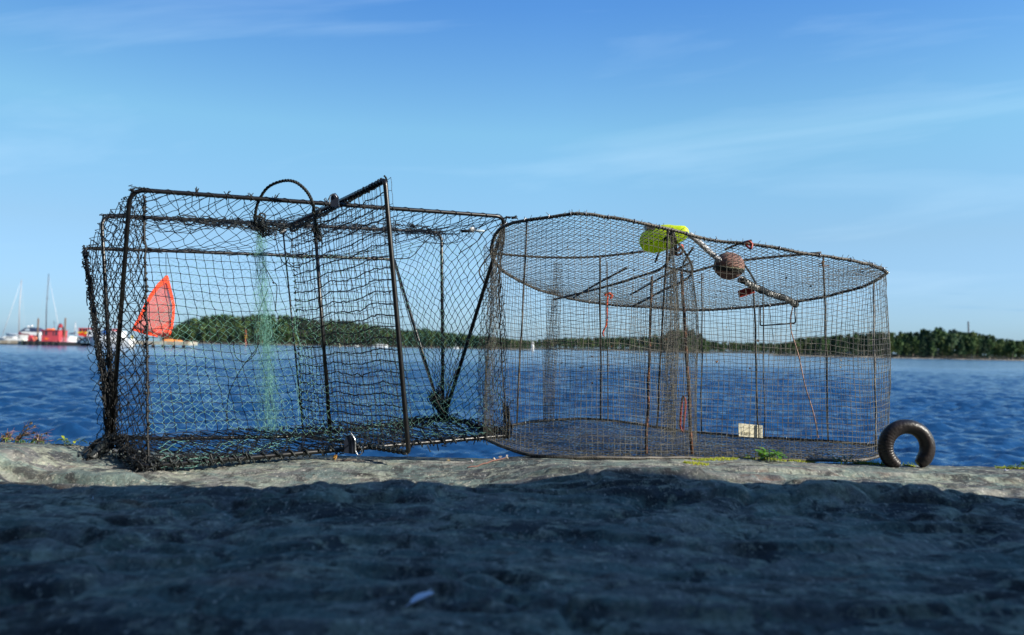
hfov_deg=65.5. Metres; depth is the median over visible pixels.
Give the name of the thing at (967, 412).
lake water
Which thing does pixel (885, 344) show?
leafy tree
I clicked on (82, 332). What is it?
loader
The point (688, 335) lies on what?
headland
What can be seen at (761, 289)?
thick rope
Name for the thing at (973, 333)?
leafy tree
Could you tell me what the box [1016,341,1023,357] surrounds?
leafy tree
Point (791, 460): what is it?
moss
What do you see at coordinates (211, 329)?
pine tree
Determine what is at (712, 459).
moss
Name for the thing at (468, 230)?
spoon float
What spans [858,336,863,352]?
spruce tree
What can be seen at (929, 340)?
spruce tree
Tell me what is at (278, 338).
spruce tree
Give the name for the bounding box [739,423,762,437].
cream label
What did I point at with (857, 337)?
leafy tree
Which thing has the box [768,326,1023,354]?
wood
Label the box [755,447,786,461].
leafy plant
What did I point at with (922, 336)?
spruce tree
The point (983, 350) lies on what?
spruce tree
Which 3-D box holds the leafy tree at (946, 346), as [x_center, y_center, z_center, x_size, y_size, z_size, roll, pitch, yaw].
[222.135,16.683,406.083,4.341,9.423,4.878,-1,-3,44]
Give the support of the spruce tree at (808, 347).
on the shore at (915, 358)
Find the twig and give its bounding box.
[467,457,505,467]
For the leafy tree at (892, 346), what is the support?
on the island at (914, 355)
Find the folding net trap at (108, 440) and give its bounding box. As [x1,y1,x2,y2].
[78,175,517,471]
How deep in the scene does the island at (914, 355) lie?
425.48 m
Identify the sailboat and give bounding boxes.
[0,279,28,340]
[41,274,59,341]
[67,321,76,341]
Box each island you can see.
[160,313,530,349]
[773,352,1023,359]
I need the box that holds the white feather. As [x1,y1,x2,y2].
[405,588,433,606]
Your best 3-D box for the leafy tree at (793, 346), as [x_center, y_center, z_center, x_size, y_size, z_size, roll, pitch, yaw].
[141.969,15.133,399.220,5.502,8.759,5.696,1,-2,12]
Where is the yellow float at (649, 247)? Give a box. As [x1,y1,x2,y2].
[639,224,688,254]
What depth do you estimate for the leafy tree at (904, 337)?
416.74 m
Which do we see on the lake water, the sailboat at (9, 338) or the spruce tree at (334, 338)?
the sailboat at (9, 338)
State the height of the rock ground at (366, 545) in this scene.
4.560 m
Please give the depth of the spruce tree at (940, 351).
410.43 m
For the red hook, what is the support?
attached to the wire fish trap at (675, 282)
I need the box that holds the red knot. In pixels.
[744,240,752,249]
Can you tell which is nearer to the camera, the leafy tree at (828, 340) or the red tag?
the red tag
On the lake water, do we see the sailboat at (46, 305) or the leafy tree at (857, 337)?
the sailboat at (46, 305)
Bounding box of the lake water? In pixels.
[0,339,1023,466]
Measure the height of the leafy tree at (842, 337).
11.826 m
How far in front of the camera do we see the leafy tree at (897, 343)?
401.60 m
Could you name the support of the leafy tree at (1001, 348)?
on the shore at (915, 358)
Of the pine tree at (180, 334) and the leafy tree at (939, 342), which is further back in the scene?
the pine tree at (180, 334)
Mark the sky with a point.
(888, 133)
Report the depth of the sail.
2.84 m
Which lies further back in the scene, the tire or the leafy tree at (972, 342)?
the leafy tree at (972, 342)
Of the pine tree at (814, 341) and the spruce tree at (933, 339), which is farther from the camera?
the spruce tree at (933, 339)
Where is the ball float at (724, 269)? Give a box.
[713,252,744,279]
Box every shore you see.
[203,343,528,349]
[518,347,787,353]
[770,355,1023,360]
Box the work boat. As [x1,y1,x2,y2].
[22,318,90,345]
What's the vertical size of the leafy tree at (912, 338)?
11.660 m
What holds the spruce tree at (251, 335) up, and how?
on the shore at (359, 346)
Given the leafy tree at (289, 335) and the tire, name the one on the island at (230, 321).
the leafy tree at (289, 335)
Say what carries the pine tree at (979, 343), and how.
on the island at (914, 355)
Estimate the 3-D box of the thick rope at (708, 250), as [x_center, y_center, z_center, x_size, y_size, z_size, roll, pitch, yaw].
[0.504,-0.183,2.083,0.113,0.072,0.016,2,-2,-29]
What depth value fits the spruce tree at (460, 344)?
550.61 m
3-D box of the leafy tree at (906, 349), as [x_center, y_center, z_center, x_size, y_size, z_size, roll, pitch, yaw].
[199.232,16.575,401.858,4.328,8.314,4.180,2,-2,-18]
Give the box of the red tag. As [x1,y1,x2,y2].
[738,287,754,297]
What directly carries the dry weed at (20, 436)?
on the rock ground at (366, 545)
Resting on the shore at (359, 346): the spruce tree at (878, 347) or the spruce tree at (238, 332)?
the spruce tree at (238, 332)
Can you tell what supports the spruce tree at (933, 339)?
on the island at (914, 355)
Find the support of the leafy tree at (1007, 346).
on the island at (914, 355)
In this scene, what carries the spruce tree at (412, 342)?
on the shore at (359, 346)
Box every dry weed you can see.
[0,427,23,441]
[9,421,36,442]
[31,429,52,443]
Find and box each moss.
[683,461,708,465]
[691,457,737,460]
[736,457,815,462]
[853,461,882,465]
[997,465,1023,468]
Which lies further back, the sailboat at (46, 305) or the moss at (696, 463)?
the sailboat at (46, 305)
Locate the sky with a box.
[0,0,1023,354]
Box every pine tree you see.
[178,331,186,340]
[203,325,216,341]
[269,331,276,342]
[810,338,818,351]
[839,340,847,355]
[975,338,982,358]
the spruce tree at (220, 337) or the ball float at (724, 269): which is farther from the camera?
the spruce tree at (220, 337)
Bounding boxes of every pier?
[0,340,22,344]
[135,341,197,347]
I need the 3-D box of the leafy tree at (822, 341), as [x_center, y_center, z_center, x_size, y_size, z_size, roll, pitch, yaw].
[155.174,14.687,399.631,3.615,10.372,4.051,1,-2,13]
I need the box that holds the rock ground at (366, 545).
[0,442,1023,634]
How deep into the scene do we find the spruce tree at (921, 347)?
399.39 m
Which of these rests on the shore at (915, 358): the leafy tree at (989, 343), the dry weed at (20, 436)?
the leafy tree at (989, 343)
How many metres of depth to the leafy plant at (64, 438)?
2.01 m
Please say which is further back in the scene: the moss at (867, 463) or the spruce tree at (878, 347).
the spruce tree at (878, 347)
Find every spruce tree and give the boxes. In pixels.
[215,329,221,341]
[235,328,241,343]
[249,328,255,342]
[275,329,281,344]
[331,328,339,345]
[409,334,415,345]
[455,335,461,346]
[804,342,811,354]
[829,336,838,355]
[831,336,840,353]
[850,338,856,354]
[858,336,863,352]
[875,337,881,355]
[880,334,886,356]
[902,337,914,357]
[917,338,926,357]
[919,334,928,356]
[925,335,935,357]
[930,336,937,356]
[938,341,944,357]
[955,337,966,358]
[979,341,989,359]
[988,336,997,358]
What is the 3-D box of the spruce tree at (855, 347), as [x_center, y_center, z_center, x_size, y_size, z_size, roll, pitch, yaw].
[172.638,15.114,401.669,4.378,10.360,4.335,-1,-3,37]
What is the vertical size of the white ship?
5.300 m
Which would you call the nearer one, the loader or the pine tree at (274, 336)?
the loader
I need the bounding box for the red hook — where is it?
[679,396,685,432]
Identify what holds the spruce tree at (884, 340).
on the island at (914, 355)
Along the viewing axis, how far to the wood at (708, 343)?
1074.54 m
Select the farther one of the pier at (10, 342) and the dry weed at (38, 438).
the pier at (10, 342)
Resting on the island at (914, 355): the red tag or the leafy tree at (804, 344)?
the leafy tree at (804, 344)
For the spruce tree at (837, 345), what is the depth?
404.11 m
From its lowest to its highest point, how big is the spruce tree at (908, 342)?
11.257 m
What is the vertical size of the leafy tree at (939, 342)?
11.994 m
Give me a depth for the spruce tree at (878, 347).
403.60 m
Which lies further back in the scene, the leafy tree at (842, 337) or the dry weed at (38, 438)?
the leafy tree at (842, 337)
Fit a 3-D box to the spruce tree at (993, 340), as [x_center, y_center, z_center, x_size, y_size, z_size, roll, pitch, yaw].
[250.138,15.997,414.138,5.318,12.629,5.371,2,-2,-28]
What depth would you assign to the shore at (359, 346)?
540.01 m
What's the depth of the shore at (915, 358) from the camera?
399.56 m
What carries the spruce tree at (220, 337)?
on the island at (230, 321)
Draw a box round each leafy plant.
[15,439,43,442]
[57,435,87,445]
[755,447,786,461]
[832,455,862,464]
[1006,461,1023,468]
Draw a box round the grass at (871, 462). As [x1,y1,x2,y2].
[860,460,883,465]
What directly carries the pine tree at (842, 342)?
on the island at (914, 355)
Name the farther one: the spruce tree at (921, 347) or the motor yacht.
the spruce tree at (921, 347)
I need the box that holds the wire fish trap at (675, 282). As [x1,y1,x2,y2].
[478,210,890,461]
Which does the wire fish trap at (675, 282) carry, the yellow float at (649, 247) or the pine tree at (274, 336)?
the yellow float at (649, 247)
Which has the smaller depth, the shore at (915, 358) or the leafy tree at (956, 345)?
the shore at (915, 358)
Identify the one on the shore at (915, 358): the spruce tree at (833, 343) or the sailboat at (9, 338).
the spruce tree at (833, 343)
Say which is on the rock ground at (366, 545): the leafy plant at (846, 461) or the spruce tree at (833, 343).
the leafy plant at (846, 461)
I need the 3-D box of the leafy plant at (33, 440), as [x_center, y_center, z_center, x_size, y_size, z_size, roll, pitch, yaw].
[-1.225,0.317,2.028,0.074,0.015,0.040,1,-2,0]
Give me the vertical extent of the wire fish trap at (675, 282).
0.624 m
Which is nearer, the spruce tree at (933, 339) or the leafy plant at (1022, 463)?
the leafy plant at (1022, 463)
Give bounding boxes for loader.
[76,328,90,342]
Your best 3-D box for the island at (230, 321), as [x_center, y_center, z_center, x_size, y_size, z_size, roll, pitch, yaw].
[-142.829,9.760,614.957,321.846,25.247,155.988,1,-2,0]
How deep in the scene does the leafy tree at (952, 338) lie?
404.22 m
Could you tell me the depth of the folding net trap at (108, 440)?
2.17 m
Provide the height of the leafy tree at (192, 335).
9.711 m
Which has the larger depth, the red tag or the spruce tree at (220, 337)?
the spruce tree at (220, 337)
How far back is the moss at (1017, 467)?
1.98 m
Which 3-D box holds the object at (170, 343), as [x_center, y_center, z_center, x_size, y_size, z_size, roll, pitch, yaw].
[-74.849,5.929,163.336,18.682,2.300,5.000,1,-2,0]
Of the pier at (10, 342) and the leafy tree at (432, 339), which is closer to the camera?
the pier at (10, 342)
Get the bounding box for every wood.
[509,333,842,352]
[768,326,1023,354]
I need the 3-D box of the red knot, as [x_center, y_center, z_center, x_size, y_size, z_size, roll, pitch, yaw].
[0.599,-0.183,2.021,0.014,0.026,0.036,2,-2,-11]
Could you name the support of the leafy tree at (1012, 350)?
on the island at (914, 355)
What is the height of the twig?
0.016 m
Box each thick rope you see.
[688,232,721,262]
[737,276,798,307]
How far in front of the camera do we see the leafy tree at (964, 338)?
416.26 m
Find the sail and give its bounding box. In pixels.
[133,274,174,337]
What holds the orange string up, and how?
hanging from the wire fish trap at (675, 282)
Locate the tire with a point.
(891, 433)
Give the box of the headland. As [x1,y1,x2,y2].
[651,328,708,352]
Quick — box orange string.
[602,295,608,335]
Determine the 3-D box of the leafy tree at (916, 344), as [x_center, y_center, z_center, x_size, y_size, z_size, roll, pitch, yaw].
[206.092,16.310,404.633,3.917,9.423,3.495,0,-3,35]
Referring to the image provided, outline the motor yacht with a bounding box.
[6,325,43,340]
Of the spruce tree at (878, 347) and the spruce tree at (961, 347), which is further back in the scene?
the spruce tree at (878, 347)
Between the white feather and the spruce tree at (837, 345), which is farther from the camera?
the spruce tree at (837, 345)
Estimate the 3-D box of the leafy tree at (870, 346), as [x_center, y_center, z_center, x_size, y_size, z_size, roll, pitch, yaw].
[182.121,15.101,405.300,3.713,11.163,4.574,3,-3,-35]
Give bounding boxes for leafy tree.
[188,329,194,341]
[285,328,291,341]
[427,333,433,346]
[789,339,800,355]
[803,338,811,351]
[818,336,824,355]
[822,337,829,353]
[837,334,845,355]
[848,335,859,356]
[865,337,872,354]
[883,341,889,353]
[886,337,894,353]
[893,338,903,356]
[902,334,908,356]
[902,342,910,357]
[910,336,915,353]
[913,341,919,357]
[929,341,935,358]
[937,335,944,352]
[942,342,952,357]
[943,333,958,358]
[953,333,959,356]
[962,335,968,351]
[966,331,979,358]
[968,337,976,358]
[986,339,995,359]
[992,342,1005,359]
[1004,341,1010,359]
[1008,341,1018,359]
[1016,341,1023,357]
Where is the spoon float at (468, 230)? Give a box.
[460,227,483,232]
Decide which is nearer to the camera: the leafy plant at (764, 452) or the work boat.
the leafy plant at (764, 452)
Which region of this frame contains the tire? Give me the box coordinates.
[877,419,935,467]
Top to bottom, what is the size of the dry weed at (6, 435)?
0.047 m
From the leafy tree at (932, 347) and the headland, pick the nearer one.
the leafy tree at (932, 347)
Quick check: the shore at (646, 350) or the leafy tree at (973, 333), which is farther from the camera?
the shore at (646, 350)
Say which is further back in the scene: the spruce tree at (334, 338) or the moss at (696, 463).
the spruce tree at (334, 338)
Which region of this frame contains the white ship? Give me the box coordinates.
[87,330,134,346]

